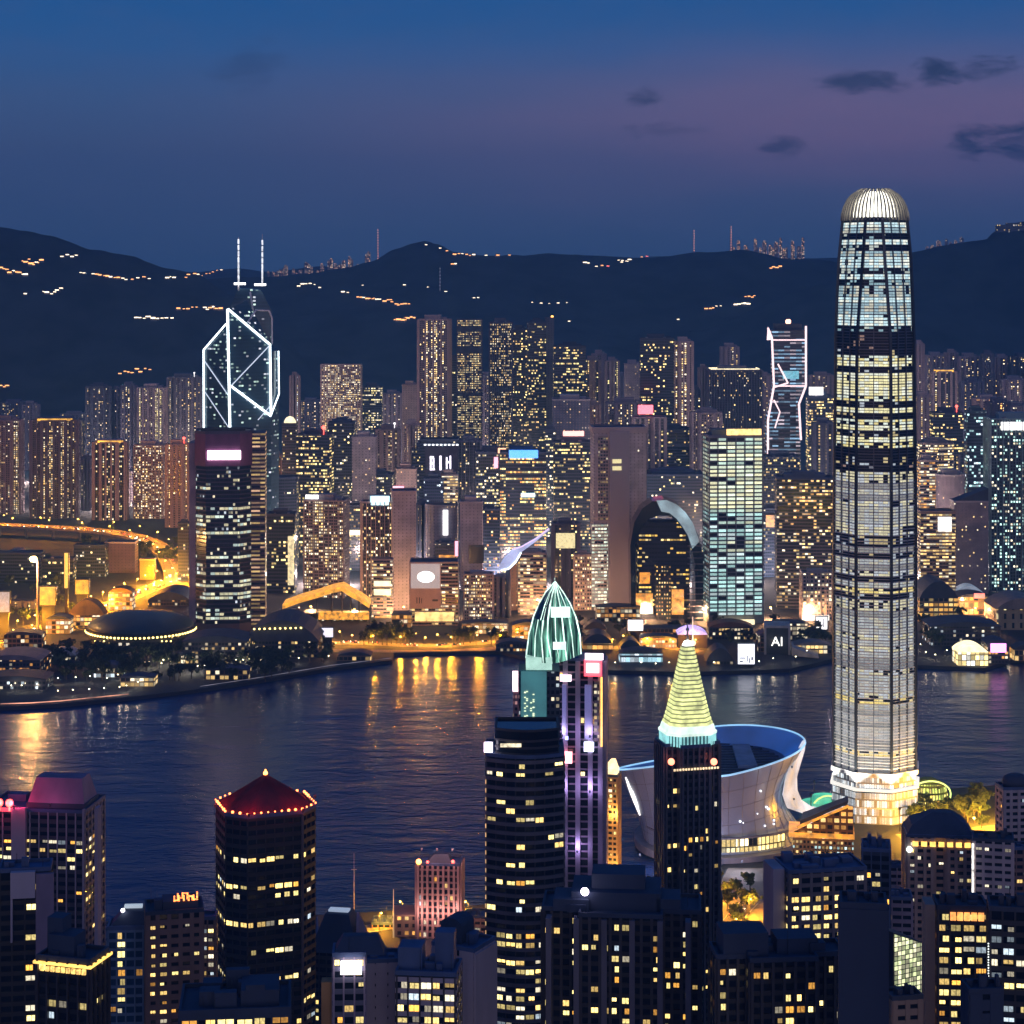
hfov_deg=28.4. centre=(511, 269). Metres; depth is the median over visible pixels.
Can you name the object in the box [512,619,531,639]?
market hall
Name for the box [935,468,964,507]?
office tower
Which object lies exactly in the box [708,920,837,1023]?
apartment tower
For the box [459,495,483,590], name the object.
office tower
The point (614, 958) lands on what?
window
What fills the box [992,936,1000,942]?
window
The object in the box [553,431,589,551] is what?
office tower
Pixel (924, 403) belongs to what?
apartment tower
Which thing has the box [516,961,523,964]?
window
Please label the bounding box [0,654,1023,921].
harbour water
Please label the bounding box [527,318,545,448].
office tower
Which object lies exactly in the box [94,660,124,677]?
boat house
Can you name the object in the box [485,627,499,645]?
tree
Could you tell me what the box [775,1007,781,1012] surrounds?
window
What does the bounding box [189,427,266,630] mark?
office tower
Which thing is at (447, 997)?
window
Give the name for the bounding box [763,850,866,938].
office block
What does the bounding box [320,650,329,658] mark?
tree
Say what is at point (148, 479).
apartment building
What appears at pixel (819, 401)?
office tower
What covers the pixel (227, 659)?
tree
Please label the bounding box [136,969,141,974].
window
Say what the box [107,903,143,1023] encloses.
apartment tower
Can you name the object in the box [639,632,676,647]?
waterside block
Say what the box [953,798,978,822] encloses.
tree
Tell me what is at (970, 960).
window
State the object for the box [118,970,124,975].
window
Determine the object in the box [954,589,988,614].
shop pavilion
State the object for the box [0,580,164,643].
coast road
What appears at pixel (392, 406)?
apartment tower
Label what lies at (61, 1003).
window
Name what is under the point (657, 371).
office tower
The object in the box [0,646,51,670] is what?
terminal shed
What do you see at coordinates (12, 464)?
apartment tower
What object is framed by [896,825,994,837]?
garden street
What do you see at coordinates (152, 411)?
apartment tower
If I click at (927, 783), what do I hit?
garden pavilion
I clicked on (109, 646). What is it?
tree
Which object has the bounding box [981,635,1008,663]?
pier restaurant
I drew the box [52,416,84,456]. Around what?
apartment tower
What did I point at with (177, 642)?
tree
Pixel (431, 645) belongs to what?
bay road
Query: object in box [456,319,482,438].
office tower
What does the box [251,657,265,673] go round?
tree
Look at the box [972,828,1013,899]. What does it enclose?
apartment tower
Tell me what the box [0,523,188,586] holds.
flyover
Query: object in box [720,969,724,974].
window
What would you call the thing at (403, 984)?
window
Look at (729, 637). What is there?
tree
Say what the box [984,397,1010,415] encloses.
apartment tower
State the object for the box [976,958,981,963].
window
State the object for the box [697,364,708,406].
apartment tower
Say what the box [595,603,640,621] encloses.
shop building
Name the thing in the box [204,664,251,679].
boat house
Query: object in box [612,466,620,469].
lit shaft window
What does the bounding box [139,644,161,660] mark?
tree
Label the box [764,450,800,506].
office tower
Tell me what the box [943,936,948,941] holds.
window
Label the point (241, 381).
skyscraper
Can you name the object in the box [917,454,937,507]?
office tower
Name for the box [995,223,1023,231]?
hilltop station
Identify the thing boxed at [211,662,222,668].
tree
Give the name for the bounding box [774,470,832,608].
office tower
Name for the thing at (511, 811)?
window
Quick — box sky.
[0,0,1023,271]
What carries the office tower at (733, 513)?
on the shore ground at (74, 686)
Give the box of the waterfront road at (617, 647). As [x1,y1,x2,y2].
[613,646,701,652]
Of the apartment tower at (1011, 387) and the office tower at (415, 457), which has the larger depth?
the apartment tower at (1011, 387)
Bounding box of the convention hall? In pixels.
[85,609,196,646]
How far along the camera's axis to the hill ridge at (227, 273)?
8170.24 m
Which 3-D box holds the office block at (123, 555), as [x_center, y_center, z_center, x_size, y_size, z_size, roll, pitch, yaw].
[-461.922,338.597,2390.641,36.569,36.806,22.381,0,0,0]
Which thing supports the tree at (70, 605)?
on the shore ground at (74, 686)
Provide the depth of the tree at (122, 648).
1833.75 m
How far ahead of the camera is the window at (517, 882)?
815.31 m
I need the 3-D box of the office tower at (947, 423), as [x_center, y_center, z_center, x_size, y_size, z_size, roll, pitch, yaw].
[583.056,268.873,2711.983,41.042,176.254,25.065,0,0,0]
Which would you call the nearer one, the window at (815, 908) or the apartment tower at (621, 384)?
the window at (815, 908)
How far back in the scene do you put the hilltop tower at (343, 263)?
7532.69 m
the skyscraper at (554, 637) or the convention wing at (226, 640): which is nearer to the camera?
the skyscraper at (554, 637)
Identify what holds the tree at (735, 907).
on the plaza at (756, 913)
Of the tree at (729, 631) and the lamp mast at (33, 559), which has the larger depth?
the lamp mast at (33, 559)
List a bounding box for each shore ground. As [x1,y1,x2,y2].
[0,438,1023,710]
[106,785,994,956]
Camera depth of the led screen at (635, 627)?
1939.01 m
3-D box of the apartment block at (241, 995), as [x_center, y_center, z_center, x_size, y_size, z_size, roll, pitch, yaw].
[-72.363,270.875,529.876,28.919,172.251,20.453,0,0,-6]
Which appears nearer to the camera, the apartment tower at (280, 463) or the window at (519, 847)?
the window at (519, 847)
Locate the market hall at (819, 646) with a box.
[792,638,831,653]
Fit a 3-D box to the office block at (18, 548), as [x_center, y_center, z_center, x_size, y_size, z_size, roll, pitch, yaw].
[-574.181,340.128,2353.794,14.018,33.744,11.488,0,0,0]
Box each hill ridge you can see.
[0,227,319,450]
[189,256,836,278]
[207,241,836,437]
[690,222,1023,409]
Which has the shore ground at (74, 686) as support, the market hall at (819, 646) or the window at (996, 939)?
the market hall at (819, 646)
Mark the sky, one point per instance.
(161, 133)
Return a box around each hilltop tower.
[284,265,287,275]
[304,262,308,273]
[307,264,310,273]
[330,258,332,269]
[342,260,345,267]
[367,251,370,261]
[754,239,756,251]
[762,241,766,253]
[768,245,771,255]
[774,242,777,256]
[779,238,781,257]
[782,248,784,258]
[785,247,787,258]
[792,243,794,258]
[797,246,800,258]
[801,237,803,258]
[936,240,940,246]
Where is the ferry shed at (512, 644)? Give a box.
[496,637,527,651]
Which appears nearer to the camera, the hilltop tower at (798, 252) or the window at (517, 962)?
the window at (517, 962)
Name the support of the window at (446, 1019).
in the apartment block at (429, 990)
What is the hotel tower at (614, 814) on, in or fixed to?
on the shore ground at (860, 831)
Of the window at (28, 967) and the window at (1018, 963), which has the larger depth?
the window at (28, 967)
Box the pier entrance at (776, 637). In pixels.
[764,621,818,657]
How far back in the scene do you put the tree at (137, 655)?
1800.94 m
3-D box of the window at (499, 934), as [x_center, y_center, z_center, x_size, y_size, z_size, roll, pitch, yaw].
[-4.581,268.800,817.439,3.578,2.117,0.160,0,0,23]
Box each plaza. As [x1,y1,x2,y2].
[721,868,762,923]
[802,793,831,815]
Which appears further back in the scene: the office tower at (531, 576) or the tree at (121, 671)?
the office tower at (531, 576)
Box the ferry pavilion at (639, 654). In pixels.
[618,646,662,662]
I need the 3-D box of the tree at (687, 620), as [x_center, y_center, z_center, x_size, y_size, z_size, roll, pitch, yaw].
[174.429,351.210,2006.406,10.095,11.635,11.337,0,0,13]
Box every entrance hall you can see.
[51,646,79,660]
[148,584,188,605]
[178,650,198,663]
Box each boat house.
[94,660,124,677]
[120,672,157,686]
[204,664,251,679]
[337,648,372,660]
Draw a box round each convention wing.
[182,628,250,663]
[249,609,323,657]
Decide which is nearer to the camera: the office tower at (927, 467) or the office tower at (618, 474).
the office tower at (618, 474)
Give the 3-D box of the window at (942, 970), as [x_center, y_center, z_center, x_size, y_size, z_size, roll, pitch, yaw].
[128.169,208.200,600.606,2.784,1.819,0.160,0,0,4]
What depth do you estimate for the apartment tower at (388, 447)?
2700.05 m
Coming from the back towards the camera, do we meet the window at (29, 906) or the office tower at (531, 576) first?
the office tower at (531, 576)
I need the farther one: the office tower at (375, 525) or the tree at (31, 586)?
the tree at (31, 586)
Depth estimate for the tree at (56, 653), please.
1813.61 m
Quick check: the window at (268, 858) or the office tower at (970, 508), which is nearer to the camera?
the window at (268, 858)
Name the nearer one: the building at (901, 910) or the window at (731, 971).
the window at (731, 971)
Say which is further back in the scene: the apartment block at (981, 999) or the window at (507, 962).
the window at (507, 962)
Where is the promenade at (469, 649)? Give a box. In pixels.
[333,646,495,651]
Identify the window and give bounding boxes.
[26,934,35,939]
[26,965,32,969]
[26,975,34,980]
[26,1005,34,1010]
[27,904,35,909]
[27,1015,34,1020]
[49,1000,55,1006]
[49,1012,53,1017]
[58,849,65,852]
[59,1001,65,1007]
[67,857,74,860]
[80,1003,85,1009]
[118,942,124,946]
[118,951,124,956]
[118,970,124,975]
[118,988,124,993]
[120,979,124,984]
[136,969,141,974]
[182,1021,196,1023]
[206,1020,214,1023]
[218,1019,233,1023]
[237,1019,251,1023]
[255,1018,264,1023]
[257,922,264,926]
[266,921,273,925]
[267,856,273,861]
[273,1017,287,1022]
[275,883,282,887]
[275,947,282,952]
[285,882,291,886]
[285,946,292,950]
[338,1017,342,1022]
[345,1006,352,1011]
[356,1017,362,1022]
[398,1005,403,1010]
[398,1018,406,1021]
[401,982,406,987]
[401,993,406,998]
[409,993,418,999]
[409,1005,418,1010]
[410,983,418,988]
[413,1017,418,1021]
[421,983,430,988]
[421,994,430,999]
[425,1006,430,1011]
[425,1017,430,1022]
[433,983,438,988]
[433,996,438,1000]
[433,1006,442,1011]
[433,1017,438,1023]
[445,983,453,987]
[445,995,453,1000]
[445,1018,453,1021]
[446,1006,453,1012]
[487,904,494,909]
[497,932,504,937]
[497,941,504,946]
[497,968,504,972]
[497,1004,504,1008]
[500,743,520,746]
[506,808,513,813]
[506,863,514,866]
[506,942,514,946]
[506,960,514,964]
[507,881,514,884]
[507,1005,514,1009]
[516,773,524,776]
[516,818,524,821]
[516,881,524,885]
[516,907,521,911]
[516,943,521,947]
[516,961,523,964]
[516,970,524,973]
[516,989,524,992]
[516,997,523,1001]
[517,845,524,849]
[526,800,533,804]
[526,934,533,938]
[526,943,533,947]
[526,970,533,974]
[526,1015,533,1018]
[536,817,542,822]
[554,928,559,932]
[555,833,562,837]
[555,842,562,846]
[563,1000,568,1005]
[582,945,587,949]
[591,987,597,991]
[591,1007,597,1012]
[612,459,620,462]
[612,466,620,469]
[612,956,618,961]
[622,925,628,930]
[622,998,628,1003]
[623,956,628,961]
[636,593,652,613]
[640,572,649,583]
[672,589,683,614]
[674,962,679,967]
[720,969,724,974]
[720,992,724,998]
[729,969,735,974]
[754,973,759,977]
[766,515,774,526]
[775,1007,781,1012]
[786,995,790,1000]
[786,1006,792,1012]
[786,1018,792,1023]
[792,897,798,902]
[797,1006,804,1011]
[802,897,809,901]
[802,906,808,910]
[802,915,809,919]
[809,983,814,988]
[813,905,820,910]
[813,924,820,928]
[824,915,831,918]
[857,875,863,879]
[872,882,879,886]
[940,925,944,930]
[940,948,948,951]
[940,957,947,962]
[940,968,947,973]
[940,979,948,984]
[940,989,948,994]
[942,914,948,919]
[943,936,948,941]
[950,912,983,920]
[951,925,960,930]
[951,970,961,973]
[951,990,959,995]
[951,1000,959,1004]
[951,1011,956,1016]
[952,981,959,984]
[955,947,960,952]
[955,957,960,962]
[964,925,973,930]
[964,936,973,940]
[964,947,973,951]
[964,968,969,973]
[968,958,973,963]
[976,936,985,941]
[976,947,985,952]
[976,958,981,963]
[976,969,985,972]
[980,926,985,931]
[992,925,1000,928]
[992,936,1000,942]
[992,959,997,965]
[1004,948,1013,954]
[1004,960,1012,963]
[1004,983,1013,988]
[1004,1006,1012,1011]
[1004,1018,1013,1021]
[1007,937,1013,941]
[1007,972,1013,976]
[1008,927,1013,931]
[1016,961,1023,965]
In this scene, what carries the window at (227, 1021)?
in the apartment block at (241, 995)
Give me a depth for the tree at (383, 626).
1921.42 m
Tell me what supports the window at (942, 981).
in the apartment tower at (953, 939)
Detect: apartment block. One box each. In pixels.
[178,965,291,1023]
[367,945,397,1023]
[395,927,462,1023]
[431,911,496,1023]
[889,969,922,1023]
[960,963,1003,1023]
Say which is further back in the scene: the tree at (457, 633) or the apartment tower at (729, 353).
the apartment tower at (729, 353)
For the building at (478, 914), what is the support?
on the shore ground at (860, 831)
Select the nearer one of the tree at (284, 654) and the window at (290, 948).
the window at (290, 948)
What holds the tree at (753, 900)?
on the plaza at (756, 913)
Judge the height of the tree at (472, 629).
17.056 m
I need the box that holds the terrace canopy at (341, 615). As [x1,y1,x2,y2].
[282,582,370,621]
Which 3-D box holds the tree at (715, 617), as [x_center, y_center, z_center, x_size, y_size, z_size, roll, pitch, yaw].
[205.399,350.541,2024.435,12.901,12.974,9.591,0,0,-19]
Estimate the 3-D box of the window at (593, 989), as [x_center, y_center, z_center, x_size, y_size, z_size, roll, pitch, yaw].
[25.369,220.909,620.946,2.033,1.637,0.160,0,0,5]
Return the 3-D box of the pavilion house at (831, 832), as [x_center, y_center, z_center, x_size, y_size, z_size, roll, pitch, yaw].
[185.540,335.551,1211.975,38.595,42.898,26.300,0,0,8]
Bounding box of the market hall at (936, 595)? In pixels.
[917,574,957,621]
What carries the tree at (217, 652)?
on the shore ground at (74, 686)
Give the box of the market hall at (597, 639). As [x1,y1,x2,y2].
[581,628,612,649]
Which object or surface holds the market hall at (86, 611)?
on the shore ground at (74, 686)
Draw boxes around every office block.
[0,550,44,583]
[11,599,35,610]
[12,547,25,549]
[41,556,76,584]
[73,543,108,576]
[104,539,138,572]
[139,557,156,579]
[177,519,188,581]
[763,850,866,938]
[861,832,890,927]
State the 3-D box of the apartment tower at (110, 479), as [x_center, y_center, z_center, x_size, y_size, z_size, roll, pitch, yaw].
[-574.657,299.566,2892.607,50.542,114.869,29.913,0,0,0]
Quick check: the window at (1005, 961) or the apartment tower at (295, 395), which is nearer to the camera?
the window at (1005, 961)
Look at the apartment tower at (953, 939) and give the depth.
600.28 m
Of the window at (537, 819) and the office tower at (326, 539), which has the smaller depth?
the window at (537, 819)
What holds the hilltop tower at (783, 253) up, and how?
on the hill ridge at (227, 273)
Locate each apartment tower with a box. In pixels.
[0,399,25,418]
[0,415,24,514]
[0,856,53,1023]
[21,400,40,470]
[29,416,80,518]
[33,911,112,1023]
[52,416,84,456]
[60,411,84,417]
[81,454,91,510]
[85,382,111,456]
[92,439,128,520]
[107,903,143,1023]
[112,386,119,438]
[120,382,137,468]
[129,469,132,506]
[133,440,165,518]
[137,383,167,442]
[144,891,203,1023]
[165,437,188,527]
[166,372,202,442]
[188,466,188,520]
[204,910,217,976]
[279,451,281,474]
[289,372,300,432]
[301,397,319,431]
[321,932,384,1023]
[375,423,400,485]
[383,389,401,462]
[404,419,419,465]
[416,499,427,557]
[417,315,451,436]
[482,372,488,444]
[494,573,510,616]
[540,864,701,1023]
[551,518,579,597]
[586,356,600,403]
[590,400,600,423]
[591,350,606,423]
[604,357,619,423]
[605,397,645,423]
[620,372,623,396]
[631,405,666,469]
[674,337,693,426]
[689,407,722,471]
[694,385,700,410]
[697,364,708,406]
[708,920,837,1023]
[719,343,739,364]
[763,372,771,403]
[808,371,833,395]
[811,417,832,475]
[838,877,888,1023]
[901,809,971,941]
[916,340,924,390]
[916,391,932,440]
[922,882,985,1023]
[925,352,942,393]
[929,368,957,410]
[943,349,958,370]
[953,453,964,491]
[957,353,979,382]
[958,383,959,410]
[960,377,983,438]
[972,394,995,407]
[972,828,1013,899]
[980,350,994,395]
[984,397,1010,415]
[986,886,1023,1023]
[995,354,1007,396]
[995,773,1023,840]
[1000,375,1023,402]
[1008,352,1023,378]
[1009,401,1023,411]
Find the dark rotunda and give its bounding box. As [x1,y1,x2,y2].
[703,643,733,664]
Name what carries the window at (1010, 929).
in the apartment tower at (1005, 938)
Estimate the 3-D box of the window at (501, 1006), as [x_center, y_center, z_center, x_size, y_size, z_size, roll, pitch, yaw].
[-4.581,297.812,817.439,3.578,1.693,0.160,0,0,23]
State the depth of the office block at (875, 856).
800.09 m
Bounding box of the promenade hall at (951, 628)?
[921,615,1000,645]
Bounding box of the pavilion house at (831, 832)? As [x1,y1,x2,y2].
[789,796,854,854]
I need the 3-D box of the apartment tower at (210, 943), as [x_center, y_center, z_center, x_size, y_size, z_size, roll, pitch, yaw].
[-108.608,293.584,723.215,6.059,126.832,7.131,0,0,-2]
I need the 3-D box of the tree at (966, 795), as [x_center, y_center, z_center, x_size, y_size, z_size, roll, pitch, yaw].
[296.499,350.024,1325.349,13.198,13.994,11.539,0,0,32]
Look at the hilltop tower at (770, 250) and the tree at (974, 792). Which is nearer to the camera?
the tree at (974, 792)
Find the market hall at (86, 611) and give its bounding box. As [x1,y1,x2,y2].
[69,597,107,625]
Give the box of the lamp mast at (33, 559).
[30,556,38,628]
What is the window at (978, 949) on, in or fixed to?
in the apartment tower at (953, 939)
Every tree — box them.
[4,575,13,585]
[17,607,30,624]
[29,584,38,592]
[42,643,59,650]
[49,573,63,582]
[49,576,63,585]
[51,647,64,655]
[51,653,65,670]
[54,660,63,667]
[55,650,68,655]
[56,583,62,592]
[57,594,64,605]
[58,638,76,647]
[59,667,71,679]
[60,659,71,667]
[65,647,72,656]
[68,602,74,608]
[69,661,81,673]
[76,647,91,655]
[77,654,88,662]
[80,640,91,649]
[82,669,92,679]
[83,660,96,678]
[84,534,92,541]
[84,641,104,650]
[91,658,110,680]
[101,665,113,678]
[104,643,115,650]
[114,644,130,652]
[115,667,127,674]
[117,659,131,672]
[124,640,144,652]
[124,663,136,672]
[130,658,144,669]
[131,652,143,670]
[138,547,149,553]
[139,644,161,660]
[140,540,154,556]
[141,660,151,671]
[150,670,162,676]
[151,652,163,667]
[155,548,164,552]
[158,549,172,558]
[159,645,177,665]
[166,670,173,679]
[168,663,185,680]
[169,653,182,663]
[169,663,181,680]
[173,638,183,650]
[183,652,195,662]
[185,662,199,678]
[198,655,214,669]
[200,650,211,657]
[203,655,219,666]
[204,664,213,672]
[210,650,225,662]
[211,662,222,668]
[215,665,228,670]
[224,655,235,663]
[224,659,240,665]
[227,668,238,680]
[235,655,244,662]
[237,649,252,664]
[247,661,257,672]
[248,654,254,660]
[250,646,265,657]
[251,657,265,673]
[259,661,271,681]
[261,662,276,678]
[267,648,280,652]
[276,658,289,671]
[278,651,292,658]
[281,661,295,674]
[283,645,294,660]
[302,642,316,662]
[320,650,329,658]
[322,641,334,658]
[358,631,369,645]
[364,624,378,643]
[369,620,390,643]
[376,623,395,644]
[377,627,394,645]
[387,619,402,643]
[393,626,412,643]
[393,631,405,644]
[404,630,419,639]
[445,630,460,643]
[457,628,470,644]
[464,626,478,642]
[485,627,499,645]
[498,631,507,636]
[576,614,583,623]
[612,617,618,624]
[613,624,623,635]
[620,618,626,632]
[672,619,680,624]
[683,618,691,624]
[712,614,723,619]
[721,881,733,890]
[721,888,737,910]
[723,628,734,640]
[726,634,732,644]
[727,909,748,920]
[728,902,742,911]
[729,878,742,898]
[736,888,757,914]
[739,890,762,913]
[740,628,751,641]
[740,872,754,889]
[769,614,779,619]
[793,635,804,639]
[798,627,813,635]
[806,630,818,638]
[807,620,821,628]
[811,627,823,637]
[820,632,829,639]
[905,808,920,814]
[907,802,924,813]
[915,801,936,811]
[917,613,927,628]
[918,791,932,802]
[919,628,940,647]
[933,800,947,808]
[937,635,945,647]
[943,796,954,806]
[953,606,967,614]
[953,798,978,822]
[955,793,968,798]
[968,782,985,794]
[969,788,994,816]
[970,796,990,822]
[975,814,989,827]
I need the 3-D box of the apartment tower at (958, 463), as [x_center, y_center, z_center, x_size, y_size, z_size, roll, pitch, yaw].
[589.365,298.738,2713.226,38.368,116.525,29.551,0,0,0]
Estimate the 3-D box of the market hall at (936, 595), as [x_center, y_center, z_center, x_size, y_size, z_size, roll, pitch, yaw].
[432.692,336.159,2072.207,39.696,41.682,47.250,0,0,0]
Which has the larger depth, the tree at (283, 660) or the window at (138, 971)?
the tree at (283, 660)
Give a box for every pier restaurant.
[952,640,987,665]
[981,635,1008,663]
[1010,641,1023,660]
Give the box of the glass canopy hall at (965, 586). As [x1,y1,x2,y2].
[955,583,981,591]
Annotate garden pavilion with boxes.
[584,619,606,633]
[918,776,950,807]
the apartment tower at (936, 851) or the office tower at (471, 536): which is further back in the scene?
the office tower at (471, 536)
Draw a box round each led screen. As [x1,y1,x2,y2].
[0,591,10,639]
[627,619,643,641]
[737,642,755,667]
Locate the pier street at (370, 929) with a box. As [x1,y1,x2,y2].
[366,924,388,931]
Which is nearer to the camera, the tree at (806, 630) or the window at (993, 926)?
the window at (993, 926)
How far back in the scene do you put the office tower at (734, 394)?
3000.00 m
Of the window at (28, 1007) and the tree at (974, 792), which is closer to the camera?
the window at (28, 1007)
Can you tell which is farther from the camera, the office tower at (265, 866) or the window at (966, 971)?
the office tower at (265, 866)
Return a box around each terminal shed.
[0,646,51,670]
[0,669,53,689]
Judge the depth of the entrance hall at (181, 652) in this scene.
1831.21 m
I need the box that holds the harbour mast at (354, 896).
[351,869,356,909]
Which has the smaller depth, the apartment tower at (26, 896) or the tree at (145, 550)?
the apartment tower at (26, 896)
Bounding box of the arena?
[619,724,836,864]
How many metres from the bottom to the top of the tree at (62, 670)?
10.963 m
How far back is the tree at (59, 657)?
1797.59 m
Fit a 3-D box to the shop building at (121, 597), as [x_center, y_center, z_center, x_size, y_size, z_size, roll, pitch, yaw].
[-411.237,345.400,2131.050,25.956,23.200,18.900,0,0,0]
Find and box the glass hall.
[889,928,921,991]
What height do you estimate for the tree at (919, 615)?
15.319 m
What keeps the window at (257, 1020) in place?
in the apartment block at (241, 995)
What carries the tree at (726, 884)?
on the plaza at (756, 913)
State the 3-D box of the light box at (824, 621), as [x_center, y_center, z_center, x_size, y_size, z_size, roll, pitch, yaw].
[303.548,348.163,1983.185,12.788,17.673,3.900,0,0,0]
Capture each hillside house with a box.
[44,290,49,294]
[150,315,157,320]
[395,317,400,321]
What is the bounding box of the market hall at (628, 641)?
[619,636,639,648]
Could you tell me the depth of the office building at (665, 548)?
2064.00 m
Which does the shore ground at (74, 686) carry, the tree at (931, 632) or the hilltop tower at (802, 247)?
the tree at (931, 632)
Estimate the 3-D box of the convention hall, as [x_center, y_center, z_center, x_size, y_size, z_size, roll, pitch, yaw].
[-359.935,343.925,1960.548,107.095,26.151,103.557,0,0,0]
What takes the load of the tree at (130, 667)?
on the shore ground at (74, 686)
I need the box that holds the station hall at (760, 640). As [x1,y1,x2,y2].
[756,628,763,651]
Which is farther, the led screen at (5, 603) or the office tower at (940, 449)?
the office tower at (940, 449)
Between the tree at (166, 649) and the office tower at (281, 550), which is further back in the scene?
the office tower at (281, 550)
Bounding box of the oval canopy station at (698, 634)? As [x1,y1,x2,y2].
[676,617,706,647]
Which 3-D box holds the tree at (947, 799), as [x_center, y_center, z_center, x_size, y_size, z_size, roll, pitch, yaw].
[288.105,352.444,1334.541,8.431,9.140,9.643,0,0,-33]
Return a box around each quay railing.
[0,694,127,703]
[200,658,388,686]
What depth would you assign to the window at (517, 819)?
815.31 m
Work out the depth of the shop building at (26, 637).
1908.72 m
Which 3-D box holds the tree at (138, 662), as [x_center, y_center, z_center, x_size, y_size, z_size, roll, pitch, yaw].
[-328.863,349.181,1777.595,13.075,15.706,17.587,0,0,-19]
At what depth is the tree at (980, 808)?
1305.40 m
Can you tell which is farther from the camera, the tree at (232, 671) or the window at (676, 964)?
the tree at (232, 671)
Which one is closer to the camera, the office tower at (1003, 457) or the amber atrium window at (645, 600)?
the amber atrium window at (645, 600)
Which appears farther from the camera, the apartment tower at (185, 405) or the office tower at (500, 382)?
the apartment tower at (185, 405)
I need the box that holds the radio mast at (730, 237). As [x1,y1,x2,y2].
[730,226,731,249]
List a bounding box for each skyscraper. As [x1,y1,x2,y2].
[203,234,279,512]
[512,577,581,738]
[558,652,607,887]
[654,623,720,1023]
[810,188,939,831]
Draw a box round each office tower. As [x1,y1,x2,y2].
[0,772,105,945]
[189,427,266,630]
[214,769,316,1023]
[267,508,296,593]
[279,475,298,565]
[281,416,297,474]
[295,426,333,555]
[303,493,349,597]
[320,364,361,434]
[327,417,355,503]
[350,501,359,570]
[351,431,376,500]
[360,494,390,603]
[362,382,382,434]
[376,468,393,496]
[391,488,416,609]
[393,463,416,502]
[402,380,416,462]
[412,443,419,502]
[420,437,458,547]
[424,473,443,502]
[425,503,457,557]
[434,538,457,557]
[440,469,458,557]
[452,355,455,436]
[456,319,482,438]
[459,435,481,544]
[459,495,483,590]
[463,570,493,619]
[476,445,505,506]
[483,504,499,573]
[484,717,564,1023]
[489,318,512,448]
[500,445,545,572]
[510,562,516,609]
[513,325,526,444]
[517,548,546,614]
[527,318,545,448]
[545,316,553,428]
[545,425,555,536]
[552,394,589,439]
[553,342,585,396]
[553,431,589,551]
[573,551,592,609]
[589,424,646,610]
[624,360,639,399]
[635,548,636,592]
[640,334,673,422]
[647,467,702,558]
[667,423,688,467]
[667,444,688,466]
[702,428,763,624]
[705,365,762,433]
[763,386,768,453]
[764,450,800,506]
[764,504,774,576]
[765,319,806,469]
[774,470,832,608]
[805,387,833,469]
[917,437,953,472]
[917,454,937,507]
[917,508,955,590]
[929,405,963,472]
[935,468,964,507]
[949,486,988,593]
[964,405,986,492]
[983,412,1023,590]
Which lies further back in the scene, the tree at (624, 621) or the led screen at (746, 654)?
the tree at (624, 621)
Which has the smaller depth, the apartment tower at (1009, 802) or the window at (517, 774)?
the window at (517, 774)
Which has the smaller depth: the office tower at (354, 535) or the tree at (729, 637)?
the tree at (729, 637)
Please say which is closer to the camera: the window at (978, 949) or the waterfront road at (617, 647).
the window at (978, 949)
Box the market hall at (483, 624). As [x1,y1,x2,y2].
[461,619,508,633]
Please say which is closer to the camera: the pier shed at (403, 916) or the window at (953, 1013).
the window at (953, 1013)
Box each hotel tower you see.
[415,848,464,938]
[608,758,621,863]
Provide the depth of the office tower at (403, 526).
2120.00 m
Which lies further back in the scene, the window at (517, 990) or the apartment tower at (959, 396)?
the apartment tower at (959, 396)
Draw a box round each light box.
[39,586,56,630]
[64,552,69,612]
[75,579,89,602]
[321,626,333,647]
[815,616,827,631]
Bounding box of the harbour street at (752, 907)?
[723,899,760,920]
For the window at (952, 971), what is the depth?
600.29 m
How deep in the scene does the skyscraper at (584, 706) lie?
1028.85 m
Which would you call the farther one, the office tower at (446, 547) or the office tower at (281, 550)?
the office tower at (281, 550)
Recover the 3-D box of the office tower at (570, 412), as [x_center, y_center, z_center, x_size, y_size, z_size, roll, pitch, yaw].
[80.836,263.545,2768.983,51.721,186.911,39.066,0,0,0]
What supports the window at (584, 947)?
in the apartment tower at (620, 943)
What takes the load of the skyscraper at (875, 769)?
on the shore ground at (860, 831)
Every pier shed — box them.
[392,889,414,937]
[707,618,752,639]
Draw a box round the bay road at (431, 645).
[332,640,495,646]
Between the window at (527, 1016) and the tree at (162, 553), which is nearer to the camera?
the window at (527, 1016)
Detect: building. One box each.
[4,628,45,647]
[46,613,73,633]
[108,585,135,609]
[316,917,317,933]
[371,557,393,617]
[371,915,392,928]
[391,611,411,627]
[409,558,459,624]
[465,908,484,931]
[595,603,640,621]
[628,495,703,620]
[641,625,699,634]
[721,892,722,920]
[770,619,807,639]
[891,860,900,887]
[891,887,912,937]
[984,590,1023,629]
[1014,841,1023,895]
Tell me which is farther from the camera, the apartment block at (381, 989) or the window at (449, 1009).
the apartment block at (381, 989)
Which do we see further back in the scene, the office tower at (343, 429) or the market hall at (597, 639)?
the office tower at (343, 429)
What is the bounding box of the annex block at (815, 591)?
[799,568,831,620]
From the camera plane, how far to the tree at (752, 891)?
1118.13 m
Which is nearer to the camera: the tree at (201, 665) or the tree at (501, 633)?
the tree at (201, 665)
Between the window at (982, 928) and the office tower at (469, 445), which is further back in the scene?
the office tower at (469, 445)
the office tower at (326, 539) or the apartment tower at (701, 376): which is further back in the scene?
the apartment tower at (701, 376)

